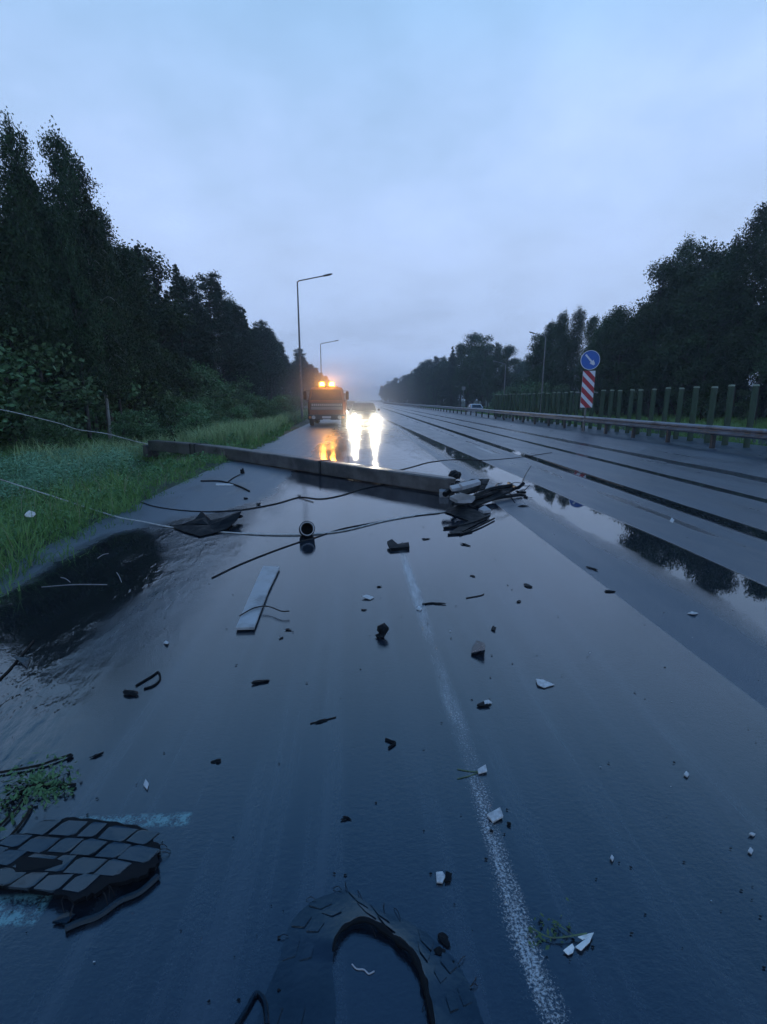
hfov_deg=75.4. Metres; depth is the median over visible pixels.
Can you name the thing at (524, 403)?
fence post
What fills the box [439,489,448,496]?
concrete chunk
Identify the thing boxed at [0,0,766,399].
sky
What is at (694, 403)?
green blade
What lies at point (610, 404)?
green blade
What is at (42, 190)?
birch tree
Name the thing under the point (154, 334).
birch tree
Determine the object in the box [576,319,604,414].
broadleaf tree
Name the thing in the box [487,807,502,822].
white chip
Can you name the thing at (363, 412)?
car
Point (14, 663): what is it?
reed
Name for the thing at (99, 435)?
weeds
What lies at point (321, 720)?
dark crumb
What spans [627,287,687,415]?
broadleaf tree
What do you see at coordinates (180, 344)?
spruce tree
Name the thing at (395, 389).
broadleaf tree
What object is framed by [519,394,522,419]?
fence post
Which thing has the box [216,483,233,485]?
white strip
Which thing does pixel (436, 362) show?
pine tree
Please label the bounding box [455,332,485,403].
broadleaf tree
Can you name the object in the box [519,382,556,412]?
shrub
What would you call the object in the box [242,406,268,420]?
shrub
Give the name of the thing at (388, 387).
pine tree
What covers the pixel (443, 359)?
birch tree
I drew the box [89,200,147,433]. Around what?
birch tree
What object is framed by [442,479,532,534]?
mangled frame
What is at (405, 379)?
broadleaf tree
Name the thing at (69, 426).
cable
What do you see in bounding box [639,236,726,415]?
broadleaf tree
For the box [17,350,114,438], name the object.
shrub
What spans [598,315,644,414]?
broadleaf tree
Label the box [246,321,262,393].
spruce tree
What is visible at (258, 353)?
spruce tree
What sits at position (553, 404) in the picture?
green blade
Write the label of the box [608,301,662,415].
broadleaf tree
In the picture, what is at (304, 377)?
pine tree
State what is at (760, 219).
birch tree
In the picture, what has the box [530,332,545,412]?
street lamp
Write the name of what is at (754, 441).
road
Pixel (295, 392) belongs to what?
birch tree
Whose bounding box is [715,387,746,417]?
shrub
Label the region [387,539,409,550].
black scrap
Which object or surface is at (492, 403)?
shrub
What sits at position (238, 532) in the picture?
cable
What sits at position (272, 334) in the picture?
pine tree
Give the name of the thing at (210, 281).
pine tree
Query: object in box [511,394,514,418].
fence post
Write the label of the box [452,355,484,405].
broadleaf tree
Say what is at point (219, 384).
shrub
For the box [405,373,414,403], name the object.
broadleaf tree
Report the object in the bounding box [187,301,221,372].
pine tree
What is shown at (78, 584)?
pale straw
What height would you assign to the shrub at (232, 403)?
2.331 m
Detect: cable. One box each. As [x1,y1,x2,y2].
[0,409,146,443]
[0,479,444,535]
[139,484,383,511]
[211,513,439,577]
[400,452,551,469]
[545,460,623,486]
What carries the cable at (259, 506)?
on the road at (602, 745)
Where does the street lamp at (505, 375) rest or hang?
on the ground at (294, 427)
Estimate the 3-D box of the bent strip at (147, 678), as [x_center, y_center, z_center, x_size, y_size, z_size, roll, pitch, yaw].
[-1.346,0.982,2.892,0.104,0.010,0.174,5,14,21]
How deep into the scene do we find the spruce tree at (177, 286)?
39.77 m
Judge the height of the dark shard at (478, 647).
0.045 m
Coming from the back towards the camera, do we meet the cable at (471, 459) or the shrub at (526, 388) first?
the shrub at (526, 388)
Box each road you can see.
[0,401,766,1023]
[372,401,766,445]
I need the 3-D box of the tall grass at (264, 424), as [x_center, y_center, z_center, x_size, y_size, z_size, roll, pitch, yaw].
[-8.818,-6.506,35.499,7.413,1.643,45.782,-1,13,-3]
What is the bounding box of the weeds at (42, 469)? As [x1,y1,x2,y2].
[0,443,147,503]
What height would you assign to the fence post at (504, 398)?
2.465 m
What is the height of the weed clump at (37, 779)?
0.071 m
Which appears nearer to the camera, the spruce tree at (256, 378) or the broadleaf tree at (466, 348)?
the spruce tree at (256, 378)
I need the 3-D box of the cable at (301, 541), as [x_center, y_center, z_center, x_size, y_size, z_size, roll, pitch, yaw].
[-0.535,0.281,5.994,0.423,0.010,3.587,11,17,41]
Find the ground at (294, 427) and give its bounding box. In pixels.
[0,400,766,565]
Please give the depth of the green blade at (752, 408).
16.75 m
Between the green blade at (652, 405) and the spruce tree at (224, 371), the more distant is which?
the spruce tree at (224, 371)
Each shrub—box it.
[0,319,104,447]
[0,327,107,441]
[0,341,55,441]
[0,411,12,433]
[9,329,142,430]
[11,410,80,453]
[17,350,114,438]
[74,396,128,429]
[75,373,171,425]
[106,420,146,448]
[110,409,162,447]
[118,388,184,424]
[119,407,174,439]
[125,383,187,425]
[142,394,193,430]
[152,405,180,440]
[162,374,200,407]
[169,405,217,434]
[170,359,225,412]
[171,398,208,425]
[172,400,213,429]
[179,359,231,411]
[192,367,240,405]
[193,380,217,403]
[210,397,255,421]
[217,406,252,424]
[225,383,248,406]
[227,371,270,405]
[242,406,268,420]
[244,398,278,417]
[266,394,299,417]
[266,395,292,413]
[489,391,505,409]
[497,386,520,410]
[502,381,530,410]
[512,377,551,411]
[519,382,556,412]
[549,383,580,413]
[659,388,684,415]
[684,390,724,417]
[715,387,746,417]
[721,388,762,419]
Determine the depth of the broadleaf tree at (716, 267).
44.83 m
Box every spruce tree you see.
[117,243,180,425]
[151,277,187,384]
[162,290,197,395]
[166,264,211,394]
[205,281,252,396]
[235,307,268,398]
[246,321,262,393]
[249,325,275,394]
[272,352,294,398]
[394,378,403,402]
[439,346,463,406]
[444,355,463,406]
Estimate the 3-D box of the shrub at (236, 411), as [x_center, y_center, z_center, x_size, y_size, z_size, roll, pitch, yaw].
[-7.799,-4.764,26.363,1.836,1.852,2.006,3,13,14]
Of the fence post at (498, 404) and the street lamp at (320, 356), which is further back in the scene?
the street lamp at (320, 356)
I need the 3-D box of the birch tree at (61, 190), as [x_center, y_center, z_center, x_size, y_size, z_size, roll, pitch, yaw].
[-12.980,-9.206,20.910,3.148,12.614,3.808,-6,14,-25]
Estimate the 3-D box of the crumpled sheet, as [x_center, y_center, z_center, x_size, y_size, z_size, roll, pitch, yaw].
[-2.233,0.096,6.434,0.789,0.162,0.813,11,17,39]
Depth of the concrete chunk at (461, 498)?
7.59 m
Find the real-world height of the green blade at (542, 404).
2.465 m
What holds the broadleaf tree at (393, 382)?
on the ground at (294, 427)
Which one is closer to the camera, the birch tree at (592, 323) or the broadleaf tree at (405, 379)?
the birch tree at (592, 323)
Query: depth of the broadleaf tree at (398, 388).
262.30 m
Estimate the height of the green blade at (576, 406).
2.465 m
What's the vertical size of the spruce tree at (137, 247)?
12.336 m
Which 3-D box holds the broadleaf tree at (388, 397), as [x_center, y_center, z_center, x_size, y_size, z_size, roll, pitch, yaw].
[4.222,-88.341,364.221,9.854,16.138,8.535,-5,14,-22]
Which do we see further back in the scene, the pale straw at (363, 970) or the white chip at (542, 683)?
the white chip at (542, 683)
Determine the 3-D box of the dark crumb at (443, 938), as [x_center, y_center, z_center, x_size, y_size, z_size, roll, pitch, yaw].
[0.186,1.295,1.501,0.030,0.006,0.053,-11,17,-41]
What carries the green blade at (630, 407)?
on the ground at (294, 427)
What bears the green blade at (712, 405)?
on the ground at (294, 427)
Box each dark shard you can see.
[445,871,451,882]
[471,640,484,654]
[477,701,489,706]
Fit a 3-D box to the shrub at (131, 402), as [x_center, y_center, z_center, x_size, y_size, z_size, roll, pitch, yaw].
[-15.682,-7.147,28.531,6.144,5.179,6.362,-3,13,-12]
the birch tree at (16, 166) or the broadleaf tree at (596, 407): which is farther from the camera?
the broadleaf tree at (596, 407)
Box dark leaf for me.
[13,656,29,667]
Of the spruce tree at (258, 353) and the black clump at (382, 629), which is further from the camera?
the spruce tree at (258, 353)
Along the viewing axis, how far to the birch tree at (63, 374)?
20.47 m
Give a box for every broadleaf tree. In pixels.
[118,239,199,401]
[384,381,392,398]
[390,377,398,401]
[393,383,400,402]
[396,378,404,395]
[398,375,407,402]
[402,372,412,403]
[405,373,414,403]
[406,369,416,403]
[413,360,427,404]
[418,359,434,404]
[430,361,449,405]
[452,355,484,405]
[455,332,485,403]
[462,334,496,406]
[490,366,513,402]
[492,343,520,393]
[506,357,527,379]
[514,333,545,398]
[516,362,533,379]
[526,332,550,407]
[535,322,570,411]
[568,379,581,408]
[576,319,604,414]
[580,312,629,416]
[586,317,644,416]
[593,303,634,408]
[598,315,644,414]
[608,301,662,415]
[619,255,684,417]
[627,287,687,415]
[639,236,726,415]
[653,264,762,420]
[660,241,760,416]
[664,248,753,411]
[721,338,760,408]
[729,318,766,418]
[753,378,766,408]
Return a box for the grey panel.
[236,566,279,629]
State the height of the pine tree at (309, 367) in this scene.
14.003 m
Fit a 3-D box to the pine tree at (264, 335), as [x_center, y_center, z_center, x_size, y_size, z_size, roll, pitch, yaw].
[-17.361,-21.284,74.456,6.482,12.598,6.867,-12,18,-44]
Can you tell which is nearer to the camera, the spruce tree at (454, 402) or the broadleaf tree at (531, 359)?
the broadleaf tree at (531, 359)
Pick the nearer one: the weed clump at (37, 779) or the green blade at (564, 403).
the weed clump at (37, 779)
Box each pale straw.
[43,584,106,586]
[351,964,374,974]
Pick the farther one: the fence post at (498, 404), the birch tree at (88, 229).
the fence post at (498, 404)
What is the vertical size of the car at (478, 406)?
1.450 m
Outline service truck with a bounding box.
[303,382,348,425]
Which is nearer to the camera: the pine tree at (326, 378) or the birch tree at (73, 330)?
the birch tree at (73, 330)
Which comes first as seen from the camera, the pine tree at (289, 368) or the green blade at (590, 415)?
the green blade at (590, 415)
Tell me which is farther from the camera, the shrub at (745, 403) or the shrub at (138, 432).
the shrub at (745, 403)
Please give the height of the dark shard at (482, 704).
0.008 m
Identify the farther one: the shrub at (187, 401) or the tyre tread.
the shrub at (187, 401)
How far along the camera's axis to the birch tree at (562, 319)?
69.37 m
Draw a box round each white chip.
[143,779,148,788]
[362,595,373,599]
[436,871,444,883]
[478,764,486,773]
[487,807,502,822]
[536,679,553,687]
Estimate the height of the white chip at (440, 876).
0.006 m
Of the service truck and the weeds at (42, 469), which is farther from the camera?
the service truck
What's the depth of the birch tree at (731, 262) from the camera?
40.74 m
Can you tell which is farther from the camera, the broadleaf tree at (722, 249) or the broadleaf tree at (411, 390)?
the broadleaf tree at (411, 390)
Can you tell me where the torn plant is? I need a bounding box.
[528,898,593,954]
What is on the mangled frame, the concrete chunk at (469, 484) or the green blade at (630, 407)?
the concrete chunk at (469, 484)
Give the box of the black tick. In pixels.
[385,738,395,748]
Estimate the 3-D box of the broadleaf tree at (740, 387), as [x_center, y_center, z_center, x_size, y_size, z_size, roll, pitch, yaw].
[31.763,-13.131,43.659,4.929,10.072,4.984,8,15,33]
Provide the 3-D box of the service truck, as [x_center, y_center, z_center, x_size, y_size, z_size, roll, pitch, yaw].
[-3.698,-7.392,33.869,2.780,2.700,6.790,-1,13,-3]
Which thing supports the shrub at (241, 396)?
on the ground at (294, 427)
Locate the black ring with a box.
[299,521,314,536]
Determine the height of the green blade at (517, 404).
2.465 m
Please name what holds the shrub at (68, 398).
on the ground at (294, 427)
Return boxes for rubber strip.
[65,874,159,932]
[235,990,269,1023]
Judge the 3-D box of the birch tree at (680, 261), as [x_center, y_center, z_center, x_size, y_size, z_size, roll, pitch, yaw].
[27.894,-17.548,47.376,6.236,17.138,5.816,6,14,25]
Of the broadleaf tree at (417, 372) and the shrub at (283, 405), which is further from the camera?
the broadleaf tree at (417, 372)
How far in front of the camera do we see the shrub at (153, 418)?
22.22 m
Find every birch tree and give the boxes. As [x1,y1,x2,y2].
[0,106,89,443]
[0,165,103,431]
[0,173,69,444]
[13,184,97,438]
[32,115,120,439]
[38,217,115,434]
[58,216,143,431]
[61,149,136,439]
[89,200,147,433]
[103,213,160,433]
[111,250,172,423]
[113,234,178,411]
[128,253,180,401]
[224,294,267,379]
[264,333,290,394]
[285,361,303,396]
[435,354,449,404]
[446,342,464,406]
[475,354,495,408]
[480,343,505,402]
[532,321,559,390]
[545,307,580,389]
[550,304,587,392]
[566,314,599,393]
[638,231,702,386]
[685,230,759,417]
[691,201,766,416]
[716,228,766,422]
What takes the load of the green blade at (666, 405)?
on the ground at (294, 427)
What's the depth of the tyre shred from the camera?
1.43 m
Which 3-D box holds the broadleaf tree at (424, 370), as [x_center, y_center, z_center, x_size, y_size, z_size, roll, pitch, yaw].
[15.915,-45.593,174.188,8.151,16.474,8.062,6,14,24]
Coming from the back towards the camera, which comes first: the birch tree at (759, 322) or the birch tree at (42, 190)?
the birch tree at (759, 322)
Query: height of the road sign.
4.326 m
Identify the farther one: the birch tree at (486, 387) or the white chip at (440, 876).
the birch tree at (486, 387)
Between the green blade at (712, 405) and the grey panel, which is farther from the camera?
the green blade at (712, 405)
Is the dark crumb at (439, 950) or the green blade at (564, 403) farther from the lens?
the green blade at (564, 403)
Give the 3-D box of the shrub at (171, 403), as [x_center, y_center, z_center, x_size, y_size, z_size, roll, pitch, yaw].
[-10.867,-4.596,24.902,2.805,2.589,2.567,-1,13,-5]
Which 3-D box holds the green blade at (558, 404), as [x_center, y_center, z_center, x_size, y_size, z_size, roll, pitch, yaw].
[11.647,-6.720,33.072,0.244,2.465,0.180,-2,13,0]
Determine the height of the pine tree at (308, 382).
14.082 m
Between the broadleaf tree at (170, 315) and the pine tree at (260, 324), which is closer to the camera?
the broadleaf tree at (170, 315)
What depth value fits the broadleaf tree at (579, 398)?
81.60 m
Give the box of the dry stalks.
[0,416,305,579]
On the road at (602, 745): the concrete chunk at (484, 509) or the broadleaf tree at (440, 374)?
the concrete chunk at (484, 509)
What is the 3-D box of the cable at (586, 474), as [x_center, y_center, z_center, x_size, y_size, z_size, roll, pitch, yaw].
[4.426,-0.950,11.443,0.077,0.010,4.339,0,13,-2]
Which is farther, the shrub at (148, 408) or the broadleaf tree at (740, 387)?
the broadleaf tree at (740, 387)
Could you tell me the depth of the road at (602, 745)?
2.48 m
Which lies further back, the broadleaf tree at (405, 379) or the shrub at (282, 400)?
the broadleaf tree at (405, 379)
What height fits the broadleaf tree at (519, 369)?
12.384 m
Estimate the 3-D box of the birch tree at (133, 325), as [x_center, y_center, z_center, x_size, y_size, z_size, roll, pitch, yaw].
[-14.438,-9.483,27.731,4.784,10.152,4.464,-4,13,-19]
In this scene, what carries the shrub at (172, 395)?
on the ground at (294, 427)
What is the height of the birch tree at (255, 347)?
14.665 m
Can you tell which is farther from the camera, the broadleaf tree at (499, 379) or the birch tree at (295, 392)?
the birch tree at (295, 392)
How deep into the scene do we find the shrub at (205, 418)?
21.54 m
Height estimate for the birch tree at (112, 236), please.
11.411 m
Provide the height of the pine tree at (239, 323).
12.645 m
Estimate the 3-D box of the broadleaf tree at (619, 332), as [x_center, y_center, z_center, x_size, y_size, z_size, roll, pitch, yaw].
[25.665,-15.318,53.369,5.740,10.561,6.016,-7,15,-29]
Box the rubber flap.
[52,911,75,924]
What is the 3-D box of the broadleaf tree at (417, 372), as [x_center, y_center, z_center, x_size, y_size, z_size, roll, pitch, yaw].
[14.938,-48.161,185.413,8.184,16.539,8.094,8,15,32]
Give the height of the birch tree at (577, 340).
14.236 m
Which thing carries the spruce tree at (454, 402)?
on the ground at (294, 427)
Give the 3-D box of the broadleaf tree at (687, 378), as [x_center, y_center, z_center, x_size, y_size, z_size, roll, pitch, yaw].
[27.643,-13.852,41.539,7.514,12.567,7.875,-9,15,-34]
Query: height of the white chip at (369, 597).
0.016 m
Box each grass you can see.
[9,408,307,474]
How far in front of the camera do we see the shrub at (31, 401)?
18.55 m
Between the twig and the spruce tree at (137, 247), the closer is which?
the twig
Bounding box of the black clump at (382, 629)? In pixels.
[375,623,388,638]
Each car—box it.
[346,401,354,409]
[347,402,379,425]
[467,404,484,412]
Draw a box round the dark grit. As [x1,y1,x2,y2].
[0,495,766,1002]
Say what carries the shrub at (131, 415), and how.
on the ground at (294, 427)
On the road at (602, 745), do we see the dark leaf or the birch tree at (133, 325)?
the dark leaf
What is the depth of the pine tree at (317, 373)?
187.79 m
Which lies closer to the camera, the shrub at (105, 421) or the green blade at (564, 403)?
the shrub at (105, 421)
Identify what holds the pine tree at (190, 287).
on the ground at (294, 427)
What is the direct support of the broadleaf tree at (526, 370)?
on the ground at (294, 427)
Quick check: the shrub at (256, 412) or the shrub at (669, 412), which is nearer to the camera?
the shrub at (256, 412)
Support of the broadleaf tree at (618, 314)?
on the ground at (294, 427)
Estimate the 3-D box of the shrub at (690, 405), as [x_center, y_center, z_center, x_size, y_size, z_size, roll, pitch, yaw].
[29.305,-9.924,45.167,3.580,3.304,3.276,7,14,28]
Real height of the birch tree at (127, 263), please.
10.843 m
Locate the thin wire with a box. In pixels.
[239,606,288,615]
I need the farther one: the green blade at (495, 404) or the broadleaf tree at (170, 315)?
the green blade at (495, 404)
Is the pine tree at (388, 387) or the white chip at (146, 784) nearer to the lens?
the white chip at (146, 784)
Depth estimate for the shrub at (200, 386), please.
40.53 m
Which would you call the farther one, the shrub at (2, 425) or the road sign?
the road sign
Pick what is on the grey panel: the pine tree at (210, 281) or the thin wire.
the thin wire
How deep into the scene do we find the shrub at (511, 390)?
77.07 m
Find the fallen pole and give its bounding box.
[142,440,487,494]
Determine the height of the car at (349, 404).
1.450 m
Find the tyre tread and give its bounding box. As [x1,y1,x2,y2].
[0,817,170,922]
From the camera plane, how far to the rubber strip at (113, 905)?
1.59 m
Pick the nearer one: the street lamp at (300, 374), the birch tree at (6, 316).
the birch tree at (6, 316)
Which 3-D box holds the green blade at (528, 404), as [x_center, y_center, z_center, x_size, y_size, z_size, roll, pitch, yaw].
[11.359,-8.012,38.871,0.244,2.465,0.180,-3,13,-8]
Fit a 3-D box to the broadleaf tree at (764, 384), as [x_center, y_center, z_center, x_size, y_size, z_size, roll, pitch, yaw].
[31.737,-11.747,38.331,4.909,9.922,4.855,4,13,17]
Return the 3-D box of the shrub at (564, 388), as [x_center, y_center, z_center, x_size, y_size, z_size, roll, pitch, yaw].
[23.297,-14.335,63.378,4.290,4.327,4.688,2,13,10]
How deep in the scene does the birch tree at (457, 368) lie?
116.57 m
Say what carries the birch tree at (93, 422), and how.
on the ground at (294, 427)
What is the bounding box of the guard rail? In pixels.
[383,402,766,447]
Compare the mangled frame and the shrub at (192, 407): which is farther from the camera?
the shrub at (192, 407)
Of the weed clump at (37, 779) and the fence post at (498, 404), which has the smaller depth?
the weed clump at (37, 779)
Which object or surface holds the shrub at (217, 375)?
on the ground at (294, 427)
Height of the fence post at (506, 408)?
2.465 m
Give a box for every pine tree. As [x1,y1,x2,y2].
[164,273,226,366]
[187,269,251,381]
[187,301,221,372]
[219,300,267,373]
[251,320,279,389]
[256,326,286,399]
[267,330,285,398]
[277,342,293,386]
[285,359,296,393]
[290,348,310,385]
[301,357,313,402]
[305,364,317,387]
[306,363,312,399]
[314,367,320,386]
[324,376,328,385]
[385,384,390,401]
[425,356,441,405]
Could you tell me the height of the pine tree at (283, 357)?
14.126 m
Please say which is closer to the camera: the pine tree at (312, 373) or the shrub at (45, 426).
the shrub at (45, 426)
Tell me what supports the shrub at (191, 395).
on the ground at (294, 427)
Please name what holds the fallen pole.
on the road at (602, 745)
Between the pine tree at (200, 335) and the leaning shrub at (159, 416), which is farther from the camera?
the pine tree at (200, 335)
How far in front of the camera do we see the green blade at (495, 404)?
48.24 m
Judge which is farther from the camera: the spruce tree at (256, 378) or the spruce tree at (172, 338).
the spruce tree at (256, 378)
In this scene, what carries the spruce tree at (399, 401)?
on the ground at (294, 427)
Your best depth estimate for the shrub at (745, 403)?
40.23 m
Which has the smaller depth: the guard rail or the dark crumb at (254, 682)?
the dark crumb at (254, 682)
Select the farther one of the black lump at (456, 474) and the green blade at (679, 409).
the green blade at (679, 409)
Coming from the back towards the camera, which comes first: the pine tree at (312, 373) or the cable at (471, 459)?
the pine tree at (312, 373)
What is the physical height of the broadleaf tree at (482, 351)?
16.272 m
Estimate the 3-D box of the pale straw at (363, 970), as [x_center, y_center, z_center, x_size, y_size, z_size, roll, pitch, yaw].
[-0.060,1.316,1.426,0.070,0.004,0.014,4,13,16]
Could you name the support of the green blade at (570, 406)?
on the ground at (294, 427)
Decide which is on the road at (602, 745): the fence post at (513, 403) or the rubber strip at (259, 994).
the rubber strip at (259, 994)
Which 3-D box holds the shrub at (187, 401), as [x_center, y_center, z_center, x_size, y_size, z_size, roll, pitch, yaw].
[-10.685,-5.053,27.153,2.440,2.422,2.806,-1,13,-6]
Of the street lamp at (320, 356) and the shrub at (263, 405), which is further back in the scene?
the street lamp at (320, 356)
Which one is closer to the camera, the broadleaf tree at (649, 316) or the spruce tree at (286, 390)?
the broadleaf tree at (649, 316)
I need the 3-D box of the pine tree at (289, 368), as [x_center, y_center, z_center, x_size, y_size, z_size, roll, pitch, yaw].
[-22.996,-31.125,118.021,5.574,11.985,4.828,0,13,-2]
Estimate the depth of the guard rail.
21.13 m
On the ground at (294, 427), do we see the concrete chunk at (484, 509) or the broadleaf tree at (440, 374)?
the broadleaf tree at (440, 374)
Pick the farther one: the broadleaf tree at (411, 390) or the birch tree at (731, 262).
the broadleaf tree at (411, 390)
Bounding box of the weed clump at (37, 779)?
[0,753,80,837]
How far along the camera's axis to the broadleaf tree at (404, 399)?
254.39 m
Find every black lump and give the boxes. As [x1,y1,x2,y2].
[123,690,138,695]
[448,470,461,478]
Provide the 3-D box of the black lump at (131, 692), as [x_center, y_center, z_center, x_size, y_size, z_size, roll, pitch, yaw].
[-1.408,1.004,2.756,0.099,0.021,0.044,1,13,5]
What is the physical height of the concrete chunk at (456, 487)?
0.040 m
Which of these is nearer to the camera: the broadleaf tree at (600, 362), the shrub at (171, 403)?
the shrub at (171, 403)
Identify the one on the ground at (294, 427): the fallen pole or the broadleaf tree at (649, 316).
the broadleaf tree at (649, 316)
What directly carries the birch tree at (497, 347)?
on the ground at (294, 427)
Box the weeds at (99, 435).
[0,413,306,584]
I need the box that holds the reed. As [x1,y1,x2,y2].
[0,640,33,678]
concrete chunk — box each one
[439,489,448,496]
[450,484,467,490]
[450,493,474,502]
[459,479,480,489]
[478,505,490,513]
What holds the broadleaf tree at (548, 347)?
on the ground at (294, 427)
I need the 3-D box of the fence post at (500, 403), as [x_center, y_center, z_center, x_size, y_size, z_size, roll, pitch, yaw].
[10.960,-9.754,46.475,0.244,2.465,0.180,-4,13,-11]
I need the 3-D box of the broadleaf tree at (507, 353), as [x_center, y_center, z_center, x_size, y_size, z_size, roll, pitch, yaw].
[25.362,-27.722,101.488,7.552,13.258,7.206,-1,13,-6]
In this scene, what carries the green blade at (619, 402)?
on the ground at (294, 427)
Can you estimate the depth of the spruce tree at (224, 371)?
51.13 m
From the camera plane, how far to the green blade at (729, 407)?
17.74 m
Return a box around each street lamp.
[297,273,331,420]
[320,340,338,381]
[494,361,505,393]
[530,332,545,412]
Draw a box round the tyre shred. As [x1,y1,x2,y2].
[256,882,483,1023]
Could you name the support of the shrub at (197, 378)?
on the ground at (294, 427)
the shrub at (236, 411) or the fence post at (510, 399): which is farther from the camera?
the fence post at (510, 399)
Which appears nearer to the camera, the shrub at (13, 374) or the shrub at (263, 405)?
the shrub at (13, 374)
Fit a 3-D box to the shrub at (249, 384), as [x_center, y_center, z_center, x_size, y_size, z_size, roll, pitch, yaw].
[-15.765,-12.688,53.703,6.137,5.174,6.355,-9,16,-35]
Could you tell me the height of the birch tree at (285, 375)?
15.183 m
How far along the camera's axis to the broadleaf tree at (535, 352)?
75.04 m
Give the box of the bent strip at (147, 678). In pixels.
[135,671,160,689]
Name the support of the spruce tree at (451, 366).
on the ground at (294, 427)
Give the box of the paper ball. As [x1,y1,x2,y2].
[25,511,34,516]
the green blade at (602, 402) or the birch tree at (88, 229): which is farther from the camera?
the green blade at (602, 402)
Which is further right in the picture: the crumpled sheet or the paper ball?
the crumpled sheet
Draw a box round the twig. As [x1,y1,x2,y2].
[200,474,249,491]
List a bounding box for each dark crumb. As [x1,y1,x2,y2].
[251,679,268,684]
[315,718,326,722]
[433,946,444,955]
[437,932,450,947]
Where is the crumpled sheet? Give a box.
[170,511,240,536]
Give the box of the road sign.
[576,350,599,431]
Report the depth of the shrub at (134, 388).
24.87 m
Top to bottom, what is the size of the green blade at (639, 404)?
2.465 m
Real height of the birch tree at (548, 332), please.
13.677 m
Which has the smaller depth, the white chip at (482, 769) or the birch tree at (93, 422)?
the white chip at (482, 769)
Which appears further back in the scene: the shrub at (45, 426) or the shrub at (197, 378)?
the shrub at (197, 378)
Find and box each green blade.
[494,394,496,416]
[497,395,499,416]
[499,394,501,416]
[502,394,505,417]
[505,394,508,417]
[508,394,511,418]
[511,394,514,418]
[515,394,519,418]
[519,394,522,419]
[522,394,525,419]
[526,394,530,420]
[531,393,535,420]
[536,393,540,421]
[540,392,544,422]
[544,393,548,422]
[550,392,555,423]
[556,392,560,424]
[561,392,567,424]
[567,391,572,425]
[573,392,578,426]
[588,391,594,428]
[597,390,605,429]
[607,390,613,430]
[615,390,622,431]
[625,389,634,432]
[636,389,643,433]
[646,389,656,435]
[659,387,670,436]
[673,388,684,438]
[687,386,699,440]
[704,386,717,442]
[721,385,734,444]
[743,384,759,447]
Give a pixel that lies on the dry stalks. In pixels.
(99, 487)
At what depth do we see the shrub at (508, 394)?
81.53 m
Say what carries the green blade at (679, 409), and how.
on the ground at (294, 427)
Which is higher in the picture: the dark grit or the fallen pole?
the fallen pole
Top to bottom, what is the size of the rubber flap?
0.014 m
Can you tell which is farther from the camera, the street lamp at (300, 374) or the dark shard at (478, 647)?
the street lamp at (300, 374)
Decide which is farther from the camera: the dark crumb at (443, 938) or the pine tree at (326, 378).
the pine tree at (326, 378)

